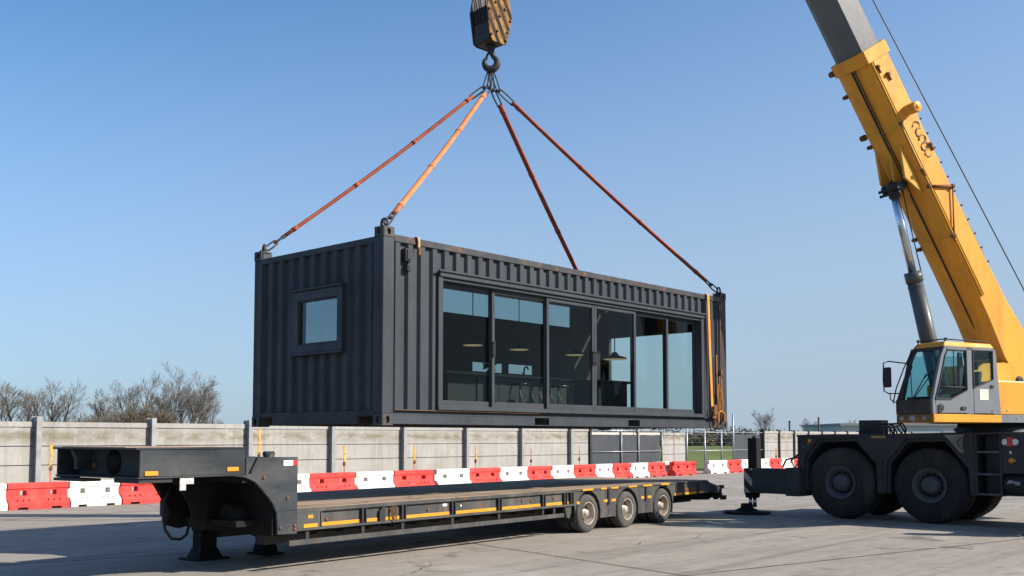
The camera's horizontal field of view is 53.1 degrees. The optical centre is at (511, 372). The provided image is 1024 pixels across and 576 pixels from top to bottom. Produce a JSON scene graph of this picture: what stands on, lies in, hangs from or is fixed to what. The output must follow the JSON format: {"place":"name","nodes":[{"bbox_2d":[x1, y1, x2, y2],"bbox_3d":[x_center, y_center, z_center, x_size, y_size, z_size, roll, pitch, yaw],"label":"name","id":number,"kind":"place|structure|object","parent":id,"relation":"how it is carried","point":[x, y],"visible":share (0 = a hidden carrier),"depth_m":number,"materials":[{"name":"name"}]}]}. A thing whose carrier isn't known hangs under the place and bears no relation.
{"place":"outdoors","nodes":[
{"label":"outdoors","id":0,"kind":"place"},
{"bbox_2d":[483,360,495,372],"bbox_3d":[-0.439,-0.103,19.915,0.259,0.334,0.297,1,-4,-15],"label":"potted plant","id":1,"kind":"object","parent":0,"point":[485,364],"visible":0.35,"depth_m":19.91,"materials":[{"name":"green plant"}]},
{"bbox_2d":[0,471,1023,575],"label":"yard","id":2,"kind":"structure","parent":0,"point":[798,536],"depth_m":16.88,"materials":[{"name":"concrete"}]},
{"bbox_2d":[0,483,7,510],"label":"traffic barrier","id":3,"kind":"object","parent":2,"relation":"on","point":[3,501],"visible":1,"depth_m":25.47,"materials":[{"name":"white plastic"}]},
{"bbox_2d":[4,481,69,510],"bbox_3d":[-12.211,3.151,26.219,0.470,0.665,1.620,-3,-5,40],"label":"traffic barrier","id":4,"kind":"object","parent":2,"relation":"on","point":[36,495],"visible":0.98,"depth_m":26.12,"materials":[{"name":"red plastic"}]},
{"bbox_2d":[49,443,53,506],"bbox_3d":[-12.187,2.705,27.039,0.320,1.660,0.320,-3,-5,41],"label":"marker pole","id":5,"kind":"object","parent":2,"relation":"on","point":[51,454],"visible":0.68,"depth_m":27.05,"materials":[{"name":"yellow"}]},
{"bbox_2d":[67,480,120,506],"bbox_3d":[-11.232,3.225,27.371,0.470,0.665,1.477,-3,-5,39],"label":"traffic barrier","id":6,"kind":"object","parent":2,"relation":"on","point":[93,493],"visible":0.85,"depth_m":27.25,"materials":[{"name":"white plastic"}]},
{"bbox_2d":[118,483,160,504],"bbox_3d":[-10.222,3.298,28.518,0.470,0.665,1.672,-3,-5,41],"label":"traffic barrier","id":7,"kind":"object","parent":2,"relation":"on","point":[143,493],"visible":0.59,"depth_m":28.21,"materials":[{"name":"red plastic"}]},
{"bbox_2d":[257,429,260,456],"bbox_3d":[-7.913,2.808,32.005,0.320,2.090,0.320,-3,-5,41],"label":"marker pole","id":8,"kind":"object","parent":2,"relation":"on","point":[259,444],"visible":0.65,"depth_m":32.02,"materials":[{"name":"yellow plastic"}]},
{"bbox_2d":[0,416,591,494],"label":"concrete wall","id":9,"kind":"structure","parent":2,"relation":"on","point":[25,456],"depth_m":35.92,"materials":[{"name":"concrete"}]},
{"bbox_2d":[297,474,310,491],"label":"traffic barrier","id":10,"kind":"object","parent":2,"relation":"on","point":[303,483],"visible":0.27,"depth_m":32.48,"materials":[{"name":"white plastic"}]},
{"bbox_2d":[306,472,356,491],"bbox_3d":[-5.957,3.615,33.462,0.470,0.665,1.969,-3,-5,41],"label":"traffic barrier","id":11,"kind":"object","parent":2,"relation":"on","point":[337,481],"visible":0.82,"depth_m":33.36,"materials":[{"name":"red plastic"}]},
{"bbox_2d":[343,446,345,471],"bbox_3d":[-5.668,3.253,34.589,0.320,1.531,0.320,-3,-5,41],"label":"marker pole","id":12,"kind":"object","parent":2,"relation":"on","point":[344,457],"visible":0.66,"depth_m":34.59,"materials":[{"name":"yellow plastic"}]},
{"bbox_2d":[355,471,394,488],"bbox_3d":[-4.767,3.704,34.849,0.470,0.665,1.774,-3,-5,40],"label":"traffic barrier","id":13,"kind":"object","parent":2,"relation":"on","point":[373,479],"visible":0.86,"depth_m":34.76,"materials":[{"name":"white plastic"}]},
{"bbox_2d":[53,446,726,561],"bbox_3d":[-0.974,2.178,19.048,3.320,1.693,15.470,-3,-5,38],"label":"lowbed trailer","id":14,"kind":"object","parent":2,"relation":"on","point":[208,495],"visible":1,"depth_m":14.93,"materials":[{"name":"black metal"}]},
{"bbox_2d":[393,470,434,486],"bbox_3d":[-3.576,3.793,36.241,0.470,0.665,2.000,-3,-5,40],"label":"traffic barrier","id":15,"kind":"object","parent":2,"relation":"on","point":[403,478],"visible":0.81,"depth_m":36.12,"materials":[{"name":"red plastic"}]},
{"bbox_2d":[413,445,415,469],"bbox_3d":[-3.528,3.408,37.069,0.320,1.541,0.320,-3,-5,41],"label":"marker pole","id":16,"kind":"object","parent":2,"relation":"on","point":[414,461],"visible":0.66,"depth_m":37.06,"materials":[{"name":"yellow"}]},
{"bbox_2d":[432,468,471,484],"bbox_3d":[-2.267,3.887,37.711,0.470,0.665,1.805,-3,-5,42],"label":"traffic barrier","id":17,"kind":"object","parent":2,"relation":"on","point":[450,476],"visible":0.83,"depth_m":37.55,"materials":[{"name":"white plastic"}]},
{"bbox_2d":[474,446,476,467],"bbox_3d":[-1.407,3.585,39.526,0.320,1.500,0.320,-3,-5,41],"label":"marker pole","id":18,"kind":"object","parent":2,"relation":"on","point":[475,460],"visible":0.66,"depth_m":39.53,"materials":[{"name":"yellow"}]},
{"bbox_2d":[469,467,501,482],"bbox_3d":[-1.132,3.973,39.041,0.470,0.665,1.784,-3,-5,41],"label":"traffic barrier","id":19,"kind":"object","parent":2,"relation":"on","point":[481,475],"visible":0.75,"depth_m":38.95,"materials":[{"name":"red plastic"}]},
{"bbox_2d":[500,467,528,480],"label":"traffic barrier","id":20,"kind":"object","parent":2,"relation":"on","point":[513,473],"visible":0.75,"depth_m":40.20,"materials":[{"name":"white plastic"}]},
{"bbox_2d":[522,466,552,479],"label":"traffic barrier","id":21,"kind":"object","parent":2,"relation":"on","point":[537,472],"visible":0.73,"depth_m":41.43,"materials":[{"name":"red plastic"}]},
{"bbox_2d":[551,465,574,478],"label":"traffic barrier","id":22,"kind":"object","parent":2,"relation":"on","point":[561,471],"visible":0.73,"depth_m":42.61,"materials":[{"name":"white plastic"}]},
{"bbox_2d":[573,464,597,476],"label":"traffic barrier","id":23,"kind":"object","parent":2,"relation":"on","point":[586,470],"visible":0.72,"depth_m":43.77,"materials":[{"name":"red plastic"}]},
{"bbox_2d":[595,464,614,476],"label":"traffic barrier","id":24,"kind":"object","parent":2,"relation":"on","point":[603,470],"visible":0.63,"depth_m":44.87,"materials":[{"name":"white plastic"}]},
{"bbox_2d":[612,463,631,477],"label":"traffic barrier","id":25,"kind":"object","parent":2,"relation":"on","point":[620,470],"visible":0.81,"depth_m":45.87,"materials":[{"name":"red plastic"}]},
{"bbox_2d":[592,429,662,463],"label":"sheeted gate","id":26,"kind":"structure","parent":2,"relation":"on","point":[637,446],"depth_m":49.99,"materials":[{"name":"metal"}]},
{"bbox_2d":[630,463,649,477],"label":"traffic barrier","id":27,"kind":"object","parent":2,"relation":"on","point":[638,470],"visible":0.92,"depth_m":46.89,"materials":[{"name":"white plastic"}]},
{"bbox_2d":[645,462,666,476],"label":"traffic barrier","id":28,"kind":"object","parent":2,"relation":"on","point":[656,469],"visible":0.89,"depth_m":47.99,"materials":[{"name":"red plastic"}]},
{"bbox_2d":[665,461,670,475],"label":"traffic barrier","id":29,"kind":"object","parent":2,"relation":"on","point":[667,465],"visible":0.29,"depth_m":49.33,"materials":[{"name":"white plastic"}]},
{"bbox_2d":[660,433,684,461],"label":"short wall","id":30,"kind":"structure","parent":2,"relation":"on","point":[673,446],"depth_m":53.25,"materials":[{"name":"concrete"}]},
{"bbox_2d":[668,461,693,475],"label":"traffic barrier","id":31,"kind":"object","parent":2,"relation":"on","point":[681,468],"visible":1,"depth_m":49.36,"materials":[{"name":"red plastic"}]},
{"bbox_2d":[703,460,728,473],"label":"traffic barrier","id":32,"kind":"object","parent":2,"relation":"on","point":[715,466],"visible":0.99,"depth_m":52.14,"materials":[{"name":"white plastic"}]},
{"bbox_2d":[686,413,762,468],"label":"fence","id":33,"kind":"object","parent":2,"relation":"on","point":[720,450],"visible":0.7,"depth_m":56.31,"materials":[{"name":"metal"}]},
{"bbox_2d":[727,460,743,472],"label":"traffic barrier","id":34,"kind":"object","parent":2,"relation":"on","point":[734,466],"visible":0.83,"depth_m":53.62,"materials":[{"name":"red plastic"}]},
{"bbox_2d":[737,459,747,468],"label":"traffic barrier","id":35,"kind":"object","parent":2,"relation":"on","point":[744,463],"visible":0.34,"depth_m":54.52,"materials":[{"name":"white plastic"}]},
{"bbox_2d":[734,434,758,459],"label":"sheeted fence","id":36,"kind":"object","parent":2,"relation":"on","point":[740,442],"visible":0.51,"depth_m":58.80,"materials":[{"name":"grey metal"}]},
{"bbox_2d":[485,0,1023,523],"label":"mobile crane","id":37,"kind":"object","parent":2,"relation":"on","point":[971,466],"visible":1,"depth_m":21.45,"materials":[{"name":"paint"}]},
{"bbox_2d":[470,0,511,72],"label":"hook block","id":38,"kind":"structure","parent":37,"relation":"hanging from","point":[490,21],"depth_m":19.84,"materials":[{"name":"metal"}]},
{"bbox_2d":[260,71,490,253],"bbox_3d":[-2.308,-3.966,18.562,4.568,4.119,0.140,2,-4,-32],"label":"lifting sling","id":39,"kind":"object","parent":38,"relation":"hanging from","point":[369,175],"visible":0.99,"depth_m":18.40,"materials":[{"name":"fabric"}]},
{"bbox_2d":[380,72,492,225],"bbox_3d":[-1.162,-4.032,17.528,0.140,4.118,4.787,-1,-4,18],"label":"lifting sling","id":40,"kind":"object","parent":38,"relation":"hanging from","point":[415,186],"visible":0.98,"depth_m":17.10,"materials":[{"name":"fabric"}]},
{"bbox_2d":[489,73,578,269],"bbox_3d":[0.723,-3.755,21.857,0.139,4.118,4.799,-2,-4,29],"label":"lifting sling","id":41,"kind":"object","parent":38,"relation":"hanging from","point":[502,111],"visible":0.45,"depth_m":21.26,"materials":[{"name":"fabric"}]},
{"bbox_2d":[492,72,721,292],"bbox_3d":[2.049,-3.809,21.029,5.590,4.117,0.138,2,-4,-27],"label":"lifting sling","id":42,"kind":"object","parent":38,"relation":"hanging from","point":[598,184],"visible":1,"depth_m":20.89,"materials":[{"name":"fabric"}]},
{"bbox_2d":[252,225,727,429],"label":"container house","id":43,"kind":"structure","parent":42,"relation":"hanging from","point":[391,353],"depth_m":16.73,"materials":[{"name":"paint"}]},
{"bbox_2d":[290,283,345,356],"bbox_3d":[-3.030,-0.804,15.943,1.294,1.058,0.118,-3,-5,42],"label":"window","id":44,"kind":"structure","parent":43,"relation":"in","point":[337,290],"depth_m":15.90,"materials":[{"name":"paint"}]},
{"bbox_2d":[414,237,420,255],"bbox_3d":[-1.441,-1.913,15.511,0.136,0.292,0.068,-3,-5,42],"label":"strap end","id":45,"kind":"object","parent":43,"relation":"hanging from","point":[419,247],"visible":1,"depth_m":15.47,"materials":[{"name":"fabric"}]},
{"bbox_2d":[443,283,489,406],"bbox_3d":[-0.761,-0.422,16.357,0.047,1.933,1.267,-3,-5,42],"label":"sliding door","id":46,"kind":"structure","parent":43,"relation":"in","point":[445,402],"depth_m":16.54,"materials":[{"name":"paint"}]},
{"bbox_2d":[462,291,482,345],"bbox_3d":[-0.723,-1.143,18.903,0.392,1.298,0.392,-3,-5,42],"label":"pendant lamp","id":47,"kind":"object","parent":43,"relation":"hanging from","point":[472,341],"visible":0.97,"depth_m":18.82,"materials":[{"name":"metal"}]},
{"bbox_2d":[443,370,571,403],"bbox_3d":[-0.267,0.456,19.803,0.806,0.795,3.550,-3,-5,42],"label":"bar counter","id":48,"kind":"object","parent":43,"relation":"on","point":[464,386],"visible":0.5,"depth_m":19.29,"materials":[{"name":"stone"}]},
{"bbox_2d":[490,289,544,408],"bbox_3d":[0.137,-0.365,17.243,0.081,1.933,1.389,-3,-5,42],"label":"sliding door","id":49,"kind":"structure","parent":43,"relation":"in","point":[492,292],"depth_m":16.86,"materials":[{"name":"paint"}]},
{"bbox_2d":[509,341,528,350],"bbox_3d":[0.136,-1.083,19.846,0.392,1.298,0.392,-3,-5,42],"label":"pendant lamp","id":50,"kind":"object","parent":43,"relation":"hanging from","point":[518,346],"visible":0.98,"depth_m":19.70,"materials":[{"name":"metal"}]},
{"bbox_2d":[508,383,533,403],"bbox_3d":[0.165,0.499,18.975,0.402,0.607,0.405,-3,-5,42],"label":"bar stool","id":51,"kind":"object","parent":43,"relation":"on","point":[520,384],"visible":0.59,"depth_m":18.96,"materials":[{"name":"metal"}]},
{"bbox_2d":[528,384,552,403],"bbox_3d":[0.541,0.526,19.388,0.402,0.607,0.405,-3,-5,42],"label":"bar stool","id":52,"kind":"object","parent":43,"relation":"on","point":[537,385],"visible":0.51,"depth_m":19.37,"materials":[{"name":"metal"}]},
{"bbox_2d":[549,385,571,404],"bbox_3d":[0.918,0.552,19.802,0.402,0.607,0.405,-3,-5,42],"label":"bar stool","id":53,"kind":"object","parent":43,"relation":"on","point":[559,386],"visible":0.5,"depth_m":19.75,"materials":[{"name":"metal"}]},
{"bbox_2d":[545,297,594,409],"bbox_3d":[1.047,-0.306,18.167,0.081,1.933,1.341,-3,-5,42],"label":"sliding door","id":54,"kind":"structure","parent":43,"relation":"in","point":[592,352],"depth_m":18.11,"materials":[{"name":"paint"}]},
{"bbox_2d":[565,306,583,355],"bbox_3d":[1.289,-1.002,21.111,0.392,1.298,0.392,-3,-5,42],"label":"pendant lamp","id":55,"kind":"object","parent":43,"relation":"hanging from","point":[574,352],"visible":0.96,"depth_m":21.03,"materials":[{"name":"metal"}]},
{"bbox_2d":[603,312,626,359],"bbox_3d":[2.216,-0.925,22.127,0.529,1.298,0.529,-3,-5,42],"label":"pendant lamp","id":56,"kind":"object","parent":43,"relation":"hanging from","point":[614,355],"visible":0.97,"depth_m":22.03,"materials":[{"name":"metal"}]},
{"bbox_2d":[594,305,635,411],"bbox_3d":[1.938,-0.243,19.144,0.081,1.933,1.298,-3,-5,42],"label":"sliding door","id":57,"kind":"structure","parent":43,"relation":"in","point":[597,408],"depth_m":19.23,"materials":[{"name":"paint"}]},
{"bbox_2d":[630,312,668,412],"bbox_3d":[2.700,-0.183,20.079,0.047,1.933,1.249,-3,-5,42],"label":"sliding door","id":58,"kind":"structure","parent":43,"relation":"in","point":[658,410],"depth_m":20.26,"materials":[{"name":"paint"}]},
{"bbox_2d":[662,317,695,413],"bbox_3d":[3.426,-0.127,20.950,0.047,1.933,1.154,-3,-5,42],"label":"sliding door","id":59,"kind":"structure","parent":43,"relation":"in","point":[687,411],"depth_m":21.15,"materials":[{"name":"paint"}]},
{"bbox_2d":[705,294,716,427],"bbox_3d":[4.166,-0.245,21.497,0.153,2.819,0.310,-26,-26,82],"label":"ratchet strap","id":60,"kind":"object","parent":43,"relation":"hanging from","point":[714,411],"visible":1,"depth_m":21.47,"materials":[{"name":"fabric"}]},
{"bbox_2d":[716,355,725,429],"bbox_3d":[4.429,0.426,21.697,0.061,1.591,0.366,-3,-5,42],"label":"hanging strap","id":61,"kind":"object","parent":43,"relation":"hanging from","point":[723,416],"visible":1,"depth_m":21.67,"materials":[{"name":"fabric"}]},
{"bbox_2d":[761,459,770,467],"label":"traffic barrier","id":62,"kind":"object","parent":2,"relation":"on","point":[764,463],"visible":0.34,"depth_m":56.23,"materials":[{"name":"white plastic"}]},
{"bbox_2d":[768,458,782,467],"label":"traffic barrier","id":63,"kind":"object","parent":2,"relation":"on","point":[774,462],"visible":0.63,"depth_m":57.23,"materials":[{"name":"red plastic"}]},
{"bbox_2d":[781,458,794,467],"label":"traffic barrier","id":64,"kind":"object","parent":2,"relation":"on","point":[788,463],"visible":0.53,"depth_m":58.30,"materials":[{"name":"white plastic"}]},
{"bbox_2d":[760,430,912,458],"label":"wall","id":65,"kind":"structure","parent":2,"relation":"on","point":[784,443],"depth_m":62.68,"materials":[{"name":"concrete"}]},
{"bbox_2d":[0,0,1023,436],"label":"sky","id":66,"kind":"structure","parent":0,"point":[149,149],"materials":[{"name":"blue"}]},
{"bbox_2d":[570,379,629,406],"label":"kitchen island","id":67,"kind":"structure","parent":0,"point":[611,393],"depth_m":21.91,"materials":[{"name":"black"}]},
{"bbox_2d":[660,438,732,470],"bbox_3d":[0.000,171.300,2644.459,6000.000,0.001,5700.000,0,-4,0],"label":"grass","id":68,"kind":"structure","parent":0,"point":[697,457],"depth_m":113.92,"materials":[{"name":"green plant"}]},
{"bbox_2d":[0,381,28,420],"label":"bare tree","id":69,"kind":"object","parent":68,"relation":"on","point":[3,401],"visible":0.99,"depth_m":99.91,"materials":[{"name":"brown plant"}]},
{"bbox_2d":[0,383,51,421],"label":"bare tree","id":70,"kind":"object","parent":68,"relation":"on","point":[29,414],"visible":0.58,"depth_m":104.50,"materials":[{"name":"brown plant"}]},
{"bbox_2d":[11,419,63,427],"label":"bare bush","id":71,"kind":"object","parent":68,"relation":"on","point":[42,427],"visible":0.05,"depth_m":99.01,"materials":[{"name":"brown plant"}]},
{"bbox_2d":[17,377,90,427],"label":"bare tree","id":72,"kind":"object","parent":68,"relation":"on","point":[57,414],"visible":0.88,"depth_m":101.73,"materials":[{"name":"brown plant"}]},
{"bbox_2d":[57,412,112,427],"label":"bare bush","id":73,"kind":"object","parent":68,"relation":"on","point":[89,419],"visible":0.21,"depth_m":97.64,"materials":[{"name":"brown plant"}]},
{"bbox_2d":[87,388,122,421],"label":"bare tree","id":74,"kind":"object","parent":68,"relation":"on","point":[101,406],"visible":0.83,"depth_m":109.47,"materials":[{"name":"brown plant"}]},
{"bbox_2d":[88,410,143,422],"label":"bare bush","id":75,"kind":"object","parent":68,"relation":"on","point":[110,417],"visible":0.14,"depth_m":103.94,"materials":[{"name":"brown plant"}]},
{"bbox_2d":[99,402,168,428],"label":"bare bush","id":76,"kind":"object","parent":68,"relation":"on","point":[122,419],"visible":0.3,"depth_m":101.57,"materials":[{"name":"brown plant"}]},
{"bbox_2d":[102,370,167,418],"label":"bare tree","id":77,"kind":"object","parent":68,"relation":"on","point":[132,395],"visible":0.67,"depth_m":111.77,"materials":[{"name":"brown plant"}]},
{"bbox_2d":[116,395,178,428],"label":"bare bush","id":78,"kind":"object","parent":68,"relation":"on","point":[151,412],"visible":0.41,"depth_m":103.41,"materials":[{"name":"brown plant"}]},
{"bbox_2d":[144,371,189,422],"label":"bare tree","id":79,"kind":"object","parent":68,"relation":"on","point":[157,401],"visible":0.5,"depth_m":108.86,"materials":[{"name":"brown plant"}]},
{"bbox_2d":[145,409,191,428],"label":"bare bush","id":80,"kind":"object","parent":68,"relation":"on","point":[159,420],"visible":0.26,"depth_m":105.44,"materials":[{"name":"brown plant"}]},
{"bbox_2d":[160,359,219,428],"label":"bare tree","id":81,"kind":"object","parent":68,"relation":"on","point":[201,398],"visible":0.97,"depth_m":108.06,"materials":[{"name":"brown plant"}]},
{"bbox_2d":[182,379,222,422],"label":"bare tree","id":82,"kind":"object","parent":68,"relation":"on","point":[208,405],"visible":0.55,"depth_m":112.33,"materials":[{"name":"brown plant"}]},
{"bbox_2d":[183,418,222,428],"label":"bare bush","id":83,"kind":"object","parent":68,"relation":"on","point":[194,421],"visible":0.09,"depth_m":107.56,"materials":[{"name":"brown plant"}]},
{"bbox_2d":[194,389,220,423],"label":"bare tree","id":84,"kind":"object","parent":68,"relation":"on","point":[216,412],"visible":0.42,"depth_m":114.64,"materials":[{"name":"brown plant"}]},
{"bbox_2d":[540,426,798,445],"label":"hedge","id":85,"kind":"object","parent":68,"relation":"on","point":[726,440],"visible":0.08,"depth_m":236.08,"materials":[{"name":"brown plant"}]},
{"bbox_2d":[752,407,774,430],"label":"bare tree","id":86,"kind":"object","parent":68,"relation":"on","point":[764,421],"visible":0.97,"depth_m":189.41,"materials":[{"name":"brown plant"}]},
{"bbox_2d":[799,418,816,430],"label":"bare tree","id":87,"kind":"object","parent":68,"relation":"on","point":[805,424],"visible":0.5,"depth_m":229.64,"materials":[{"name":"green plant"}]},
{"bbox_2d":[803,423,956,432],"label":"warehouse","id":88,"kind":"structure","parent":68,"relation":"on","point":[910,427],"depth_m":111.84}
]}

